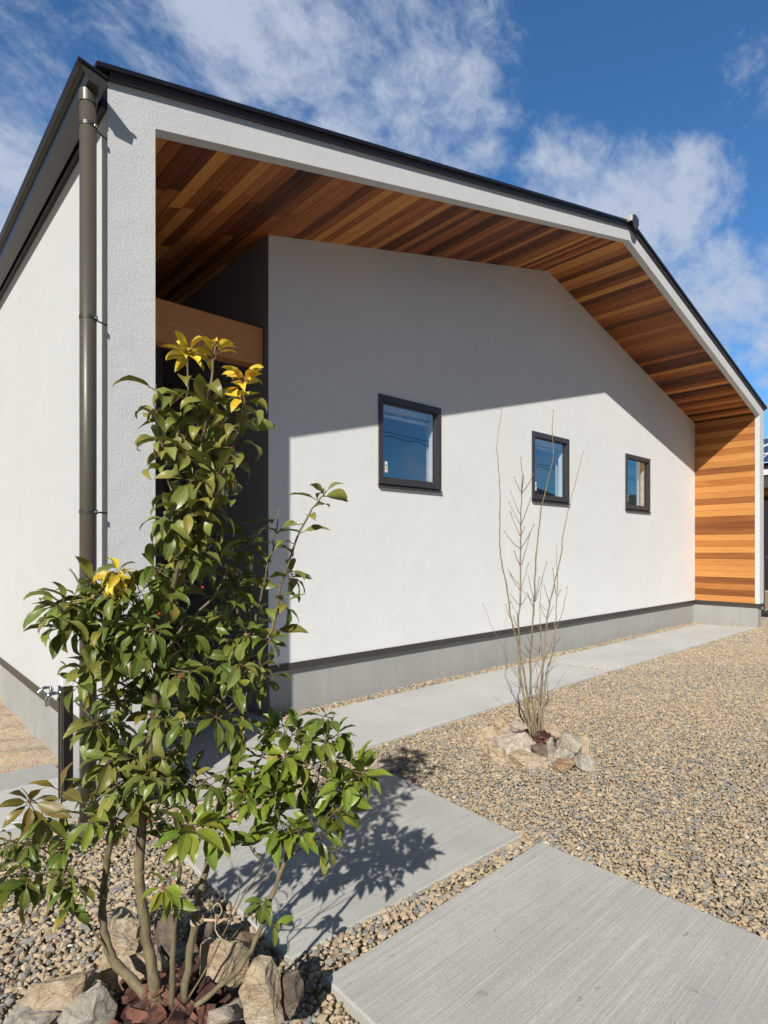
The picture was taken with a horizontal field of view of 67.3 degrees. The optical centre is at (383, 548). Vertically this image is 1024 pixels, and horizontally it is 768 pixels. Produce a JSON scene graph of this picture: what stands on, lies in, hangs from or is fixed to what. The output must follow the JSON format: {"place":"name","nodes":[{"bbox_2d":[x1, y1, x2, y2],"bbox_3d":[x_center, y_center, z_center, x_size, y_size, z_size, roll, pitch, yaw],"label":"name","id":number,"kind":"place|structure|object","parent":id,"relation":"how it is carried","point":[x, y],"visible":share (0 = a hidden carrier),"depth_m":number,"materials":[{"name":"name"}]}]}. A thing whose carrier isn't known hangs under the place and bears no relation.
{"place":"outdoors","nodes":[
{"label":"outdoors","id":0,"kind":"place"},
{"bbox_2d":[12,817,22,822],"bbox_3d":[-1.694,1.247,2.660,0.060,0.005,0.060,0,0,-42],"label":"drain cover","id":1,"kind":"object","parent":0,"point":[18,819],"visible":0.55,"depth_m":2.65,"materials":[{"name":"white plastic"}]},
{"bbox_2d":[19,968,97,1012],"bbox_3d":[-0.833,1.164,1.496,0.171,0.113,0.141,-21,-14,14],"label":"rock","id":2,"kind":"object","parent":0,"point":[58,994],"visible":0.78,"depth_m":1.46,"materials":[{"name":"beige stone"}]},
{"bbox_2d":[57,980,117,1023],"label":"rock","id":3,"kind":"object","parent":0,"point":[96,1003],"visible":1,"depth_m":1.42,"materials":[{"name":"grey stone"}]},
{"bbox_2d":[0,592,767,1023],"bbox_3d":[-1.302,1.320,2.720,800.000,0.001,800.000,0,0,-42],"label":"ground","id":4,"kind":"structure","parent":0,"point":[334,966],"depth_m":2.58,"materials":[{"name":"beige gravel"}]},
{"bbox_2d":[0,697,57,773],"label":"dirt","id":5,"kind":"structure","parent":4,"relation":"on","point":[21,747],"depth_m":3.74,"materials":[{"name":"beige gravel"}]},
{"bbox_2d":[0,763,57,790],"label":"kerb","id":6,"kind":"structure","parent":4,"relation":"on","point":[14,779],"depth_m":3.23,"materials":[{"name":"concrete"}]},
{"bbox_2d":[3,1006,59,1023],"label":"rock","id":7,"kind":"object","parent":4,"relation":"on","point":[23,1015],"visible":0.89,"depth_m":1.42,"materials":[{"name":"beige stone"}]},
{"bbox_2d":[0,777,78,843],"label":"apron","id":8,"kind":"object","parent":4,"relation":"on","point":[14,830],"depth_m":2.83,"materials":[{"name":"concrete"}]},
{"bbox_2d":[37,672,73,801],"bbox_3d":[-1.628,0.936,2.856,0.157,0.628,0.060,0,0,-42],"label":"garden tap","id":9,"kind":"object","parent":8,"relation":"on","point":[65,752],"visible":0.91,"depth_m":2.86,"materials":[{"name":"black metal"}]},
{"bbox_2d":[109,954,245,1023],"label":"bark mulch","id":10,"kind":"object","parent":4,"relation":"on","point":[132,1008],"visible":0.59,"depth_m":1.46,"materials":[{"name":"brown wood"}]},
{"bbox_2d":[98,906,142,990],"bbox_3d":[-0.747,1.156,1.657,0.138,0.233,0.101,-14,-9,9],"label":"rock","id":11,"kind":"object","parent":10,"relation":"on","point":[124,929],"visible":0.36,"depth_m":1.63,"materials":[{"name":"beige stone"}]},
{"bbox_2d":[127,945,168,978],"bbox_3d":[-0.659,1.162,1.595,0.115,0.115,0.089,6,9,9],"label":"rock","id":12,"kind":"object","parent":10,"relation":"on","point":[136,965],"visible":0.28,"depth_m":1.58,"materials":[{"name":"beige stone"}]},
{"bbox_2d":[153,913,181,968],"bbox_3d":[-0.632,1.138,1.667,0.084,0.153,0.069,0,0,-4],"label":"rock","id":13,"kind":"object","parent":10,"relation":"on","point":[162,936],"visible":0.41,"depth_m":1.66,"materials":[{"name":"stone"}]},
{"bbox_2d":[0,331,391,1008],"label":"leafy tree","id":14,"kind":"object","parent":10,"relation":"on","point":[110,641],"visible":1,"depth_m":1.36,"materials":[{"name":"green plant"}]},
{"bbox_2d":[190,903,256,948],"bbox_3d":[-0.403,0.948,1.466,0.180,0.113,0.037,0,0,2],"label":"twine","id":15,"kind":"object","parent":14,"relation":"attached to","point":[201,919],"visible":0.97,"depth_m":1.46,"materials":[{"name":"beige fabric"}]},
{"bbox_2d":[186,915,213,952],"bbox_3d":[-0.552,1.160,1.737,0.080,0.090,0.070,0,-5,-16],"label":"rock","id":16,"kind":"object","parent":10,"relation":"on","point":[205,929],"visible":0.52,"depth_m":1.72,"materials":[{"name":"stone"}]},
{"bbox_2d":[207,1004,234,1023],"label":"rock","id":17,"kind":"object","parent":10,"relation":"on","point":[225,1014],"visible":1,"depth_m":1.35,"materials":[{"name":"grey stone"}]},
{"bbox_2d":[199,937,248,994],"bbox_3d":[-0.438,1.144,1.567,0.140,0.196,0.084,9,-3,-10],"label":"rock","id":18,"kind":"object","parent":10,"relation":"on","point":[224,964],"visible":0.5,"depth_m":1.54,"materials":[{"name":"beige stone"}]},
{"bbox_2d":[228,997,243,1021],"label":"rock","id":19,"kind":"object","parent":10,"relation":"on","point":[236,1006],"visible":0.45,"depth_m":1.41,"materials":[{"name":"grey stone"}]},
{"bbox_2d":[225,922,257,959],"bbox_3d":[-0.433,1.170,1.701,0.123,0.089,0.097,0,2,-10],"label":"rock","id":20,"kind":"object","parent":10,"relation":"on","point":[243,934],"visible":0.22,"depth_m":1.70,"materials":[{"name":"brown stone"}]},
{"bbox_2d":[238,955,283,1023],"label":"rock","id":21,"kind":"object","parent":4,"relation":"on","point":[260,993],"visible":1,"depth_m":1.41,"materials":[{"name":"beige stone"}]},
{"bbox_2d":[280,970,303,1019],"bbox_3d":[-0.237,1.142,1.484,0.064,0.116,0.075,0,0,-29],"label":"rock","id":22,"kind":"object","parent":4,"relation":"on","point":[292,986],"visible":0.82,"depth_m":1.46,"materials":[{"name":"stone"}]},
{"bbox_2d":[171,771,521,966],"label":"paving slab","id":23,"kind":"structure","parent":4,"relation":"on","point":[407,839],"depth_m":2.35,"materials":[{"name":"concrete"}]},
{"bbox_2d":[154,660,608,806],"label":"walkway","id":24,"kind":"structure","parent":4,"relation":"on","point":[385,719],"depth_m":4.56,"materials":[{"name":"concrete"}]},
{"bbox_2d":[0,56,767,840],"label":"house","id":25,"kind":"structure","parent":4,"relation":"on","point":[404,330],"depth_m":4.99,"materials":[{"name":"paint"}]},
{"bbox_2d":[378,393,442,492],"bbox_3d":[0.204,-0.978,5.529,0.856,0.840,0.208,0,0,-42],"label":"window","id":26,"kind":"structure","parent":25,"relation":"in","point":[434,484],"depth_m":5.56,"materials":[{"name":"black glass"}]},
{"bbox_2d":[532,431,570,504],"bbox_3d":[2.000,-0.978,7.155,0.858,0.840,0.208,0,0,-42],"label":"window","id":27,"kind":"structure","parent":25,"relation":"in","point":[562,444],"depth_m":7.30,"materials":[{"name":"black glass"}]},
{"bbox_2d":[625,453,650,512],"bbox_3d":[3.791,-0.978,8.742,0.849,0.840,0.158,0,0,-42],"label":"window","id":28,"kind":"structure","parent":25,"relation":"in","point":[644,506],"depth_m":8.94,"materials":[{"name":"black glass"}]},
{"bbox_2d":[474,726,497,749],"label":"rock","id":29,"kind":"object","parent":4,"relation":"on","point":[485,737],"visible":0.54,"depth_m":3.80,"materials":[{"name":"beige stone"}]},
{"bbox_2d":[487,746,508,766],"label":"rock","id":30,"kind":"object","parent":4,"relation":"on","point":[495,755],"visible":0.81,"depth_m":3.50,"materials":[{"name":"beige stone"}]},
{"bbox_2d":[492,717,507,735],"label":"rock","id":31,"kind":"object","parent":4,"relation":"on","point":[500,725],"visible":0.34,"depth_m":4.03,"materials":[{"name":"beige stone"}]},
{"bbox_2d":[494,732,535,754],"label":"rock","id":32,"kind":"object","parent":4,"relation":"on","point":[516,741],"visible":0.44,"depth_m":3.67,"materials":[{"name":"grey stone"}]},
{"bbox_2d":[508,720,530,734],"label":"rock","id":33,"kind":"object","parent":4,"relation":"on","point":[514,726],"visible":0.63,"depth_m":3.98,"materials":[{"name":"grey stone"}]},
{"bbox_2d":[506,748,548,771],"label":"rock","id":34,"kind":"object","parent":4,"relation":"on","point":[519,757],"visible":0.68,"depth_m":3.42,"materials":[{"name":"beige stone"}]},
{"bbox_2d":[531,743,547,757],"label":"rock","id":35,"kind":"object","parent":4,"relation":"on","point":[540,749],"visible":0.68,"depth_m":3.58,"materials":[{"name":"stone"}]},
{"bbox_2d":[526,730,558,746],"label":"bark mulch","id":36,"kind":"object","parent":4,"relation":"on","point":[542,736],"visible":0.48,"depth_m":3.88,"materials":[{"name":"brown wood"}]},
{"bbox_2d":[482,409,583,736],"bbox_3d":[1.054,0.146,3.964,0.827,2.328,0.465,0,0,-2],"label":"bare shrub","id":37,"kind":"object","parent":36,"relation":"on","point":[534,722],"visible":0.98,"depth_m":3.98,"materials":[{"name":"brown plant"}]},
{"bbox_2d":[325,842,767,1023],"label":"paving slab","id":38,"kind":"structure","parent":4,"relation":"on","point":[541,933],"depth_m":1.80,"materials":[{"name":"concrete"}]},
{"bbox_2d":[546,737,554,759],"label":"rock","id":39,"kind":"object","parent":4,"relation":"on","point":[550,748],"visible":0.54,"depth_m":3.58,"materials":[{"name":"grey stone"}]},
{"bbox_2d":[544,723,561,737],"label":"rock","id":40,"kind":"object","parent":4,"relation":"on","point":[550,729],"visible":0.6,"depth_m":3.96,"materials":[{"name":"beige stone"}]},
{"bbox_2d":[551,757,575,773],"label":"rock","id":41,"kind":"object","parent":4,"relation":"on","point":[563,764],"visible":0.95,"depth_m":3.37,"materials":[{"name":"brown stone"}]},
{"bbox_2d":[555,732,582,759],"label":"rock","id":42,"kind":"object","parent":4,"relation":"on","point":[568,745],"visible":0.62,"depth_m":3.57,"materials":[{"name":"grey stone"}]},
{"bbox_2d":[580,735,590,754],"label":"rock","id":43,"kind":"object","parent":4,"relation":"on","point":[584,739],"visible":0.39,"depth_m":3.65,"materials":[{"name":"beige stone"}]},
{"bbox_2d":[575,753,597,771],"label":"rock","id":44,"kind":"object","parent":4,"relation":"on","point":[584,762],"visible":0.9,"depth_m":3.39,"materials":[{"name":"grey stone"}]},
{"bbox_2d":[545,624,754,670],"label":"walkway","id":45,"kind":"structure","parent":4,"relation":"on","point":[620,655],"depth_m":7.52,"materials":[{"name":"concrete"}]},
{"bbox_2d":[764,437,767,591],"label":"neighbouring house","id":46,"kind":"structure","parent":4,"relation":"on","point":[766,505],"depth_m":17.82,"materials":[{"name":"paint"}]},
{"bbox_2d":[764,497,767,589],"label":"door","id":47,"kind":"structure","parent":46,"relation":"in","point":[765,498],"depth_m":17.80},
{"bbox_2d":[0,0,767,437],"label":"sky","id":48,"kind":"structure","parent":0,"point":[655,111],"materials":[{"name":"blue"}]},
{"bbox_2d":[761,556,767,616],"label":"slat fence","id":49,"kind":"object","parent":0,"point":[764,612],"visible":0.12,"depth_m":11.01,"materials":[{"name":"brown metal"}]}
]}

